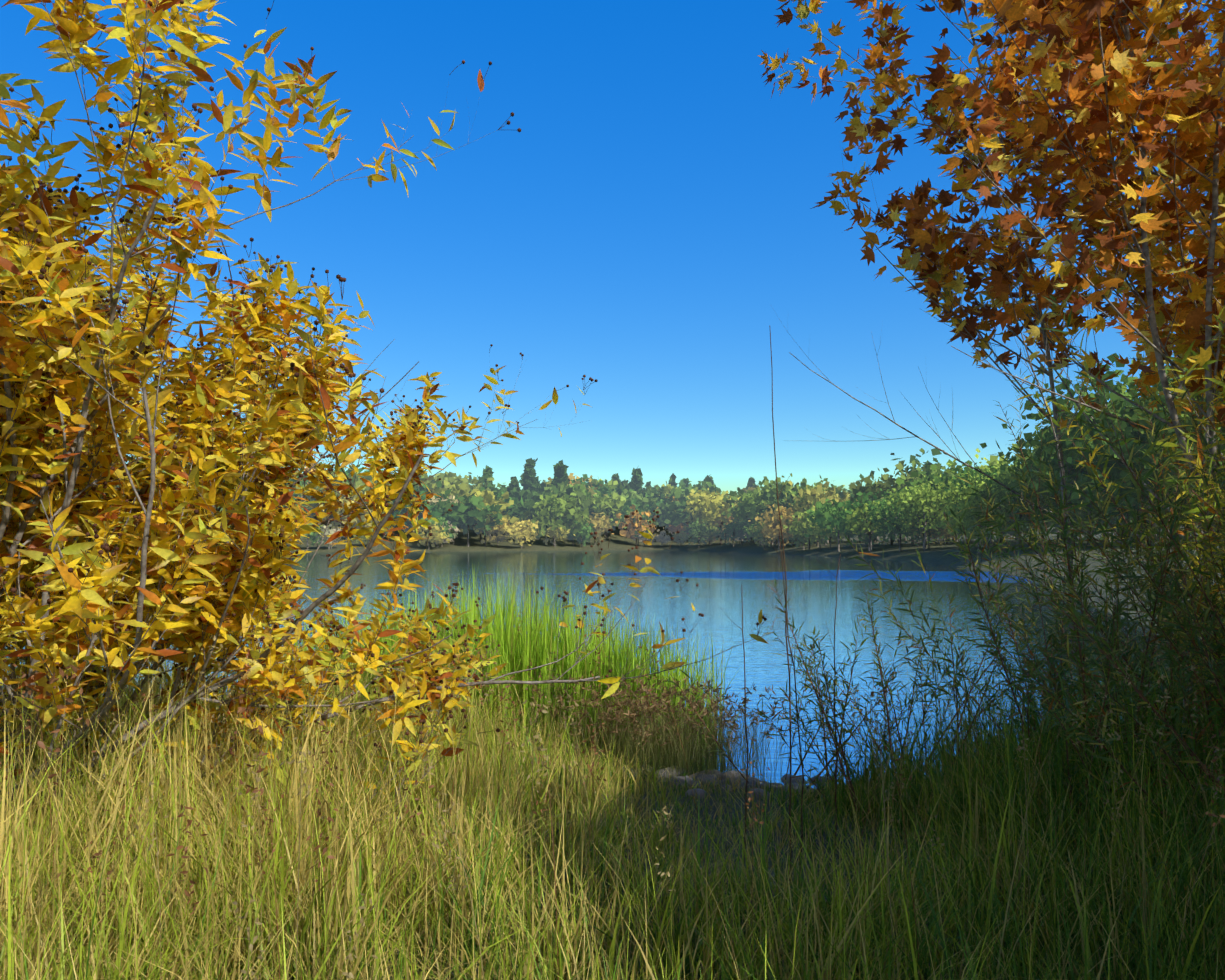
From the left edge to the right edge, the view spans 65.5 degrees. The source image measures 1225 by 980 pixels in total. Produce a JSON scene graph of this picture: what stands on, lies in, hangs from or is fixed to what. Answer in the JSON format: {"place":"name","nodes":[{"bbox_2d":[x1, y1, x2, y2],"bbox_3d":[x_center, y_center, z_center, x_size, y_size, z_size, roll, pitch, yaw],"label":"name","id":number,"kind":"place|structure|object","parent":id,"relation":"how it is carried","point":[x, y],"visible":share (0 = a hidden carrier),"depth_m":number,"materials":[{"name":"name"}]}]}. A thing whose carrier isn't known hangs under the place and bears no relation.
{"place":"outdoors","nodes":[
{"label":"outdoors","id":0,"kind":"place"},
{"bbox_2d":[5,550,1215,787],"bbox_3d":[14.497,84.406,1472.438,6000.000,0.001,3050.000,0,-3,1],"label":"water","id":1,"kind":"structure","parent":0,"point":[815,592],"depth_m":30.43,"materials":[{"name":"blue liquid"}]},
{"bbox_2d":[0,0,1224,493],"label":"sky","id":2,"kind":"structure","parent":0,"point":[647,221],"materials":[{"name":"blue"}]},
{"bbox_2d":[31,334,1224,553],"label":"trees","id":3,"kind":"object","parent":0,"point":[685,508],"materials":[{"name":"green plant"}]},
{"bbox_2d":[55,516,1224,979],"bbox_3d":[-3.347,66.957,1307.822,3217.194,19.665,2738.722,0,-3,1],"label":"ground","id":4,"kind":"structure","parent":0,"point":[933,554],"depth_m":31.06,"materials":[{"name":"brown soil"}]},
{"bbox_2d":[282,563,752,763],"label":"green reeds","id":5,"kind":"object","parent":4,"relation":"on","point":[537,640],"visible":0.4,"depth_m":9.15,"materials":[{"name":"green plant"}]},
{"bbox_2d":[0,588,1224,979],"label":"bank grass","id":6,"kind":"structure","parent":4,"relation":"on","point":[118,945],"depth_m":4.08,"materials":[{"name":"green plant"}]},
{"bbox_2d":[0,0,770,839],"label":"buttonbush","id":7,"kind":"object","parent":6,"relation":"on","point":[66,608],"depth_m":4.80,"materials":[{"name":"yellow plant"}]},
{"bbox_2d":[0,0,766,804],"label":"buttonbush seed balls","id":8,"kind":"object","parent":7,"relation":"attached to","point":[180,402],"visible":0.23,"depth_m":4.96,"materials":[{"name":"plant"}]},
{"bbox_2d":[492,670,809,781],"bbox_3d":[0.353,2.167,8.795,2.950,1.054,2.218,1,-3,-19],"label":"brown sedge","id":9,"kind":"object","parent":4,"relation":"on","point":[691,738],"visible":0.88,"depth_m":8.54,"materials":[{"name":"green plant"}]},
{"bbox_2d":[535,762,865,798],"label":"shore stones","id":10,"kind":"object","parent":4,"relation":"on","point":[701,793],"depth_m":8.08,"materials":[{"name":"grey stone"}]},
{"bbox_2d":[720,326,860,894],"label":"dry stalks","id":11,"kind":"object","parent":4,"relation":"on","point":[786,613],"visible":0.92,"depth_m":5.05,"materials":[{"name":"brown plant"}]},
{"bbox_2d":[643,272,1224,882],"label":"willow","id":12,"kind":"object","parent":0,"point":[1189,586],"depth_m":6.21,"materials":[{"name":"green plant"}]},
{"bbox_2d":[757,0,1224,729],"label":"sycamore","id":13,"kind":"object","parent":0,"point":[1083,111],"depth_m":7.63,"materials":[{"name":"orange plant"}]}
]}

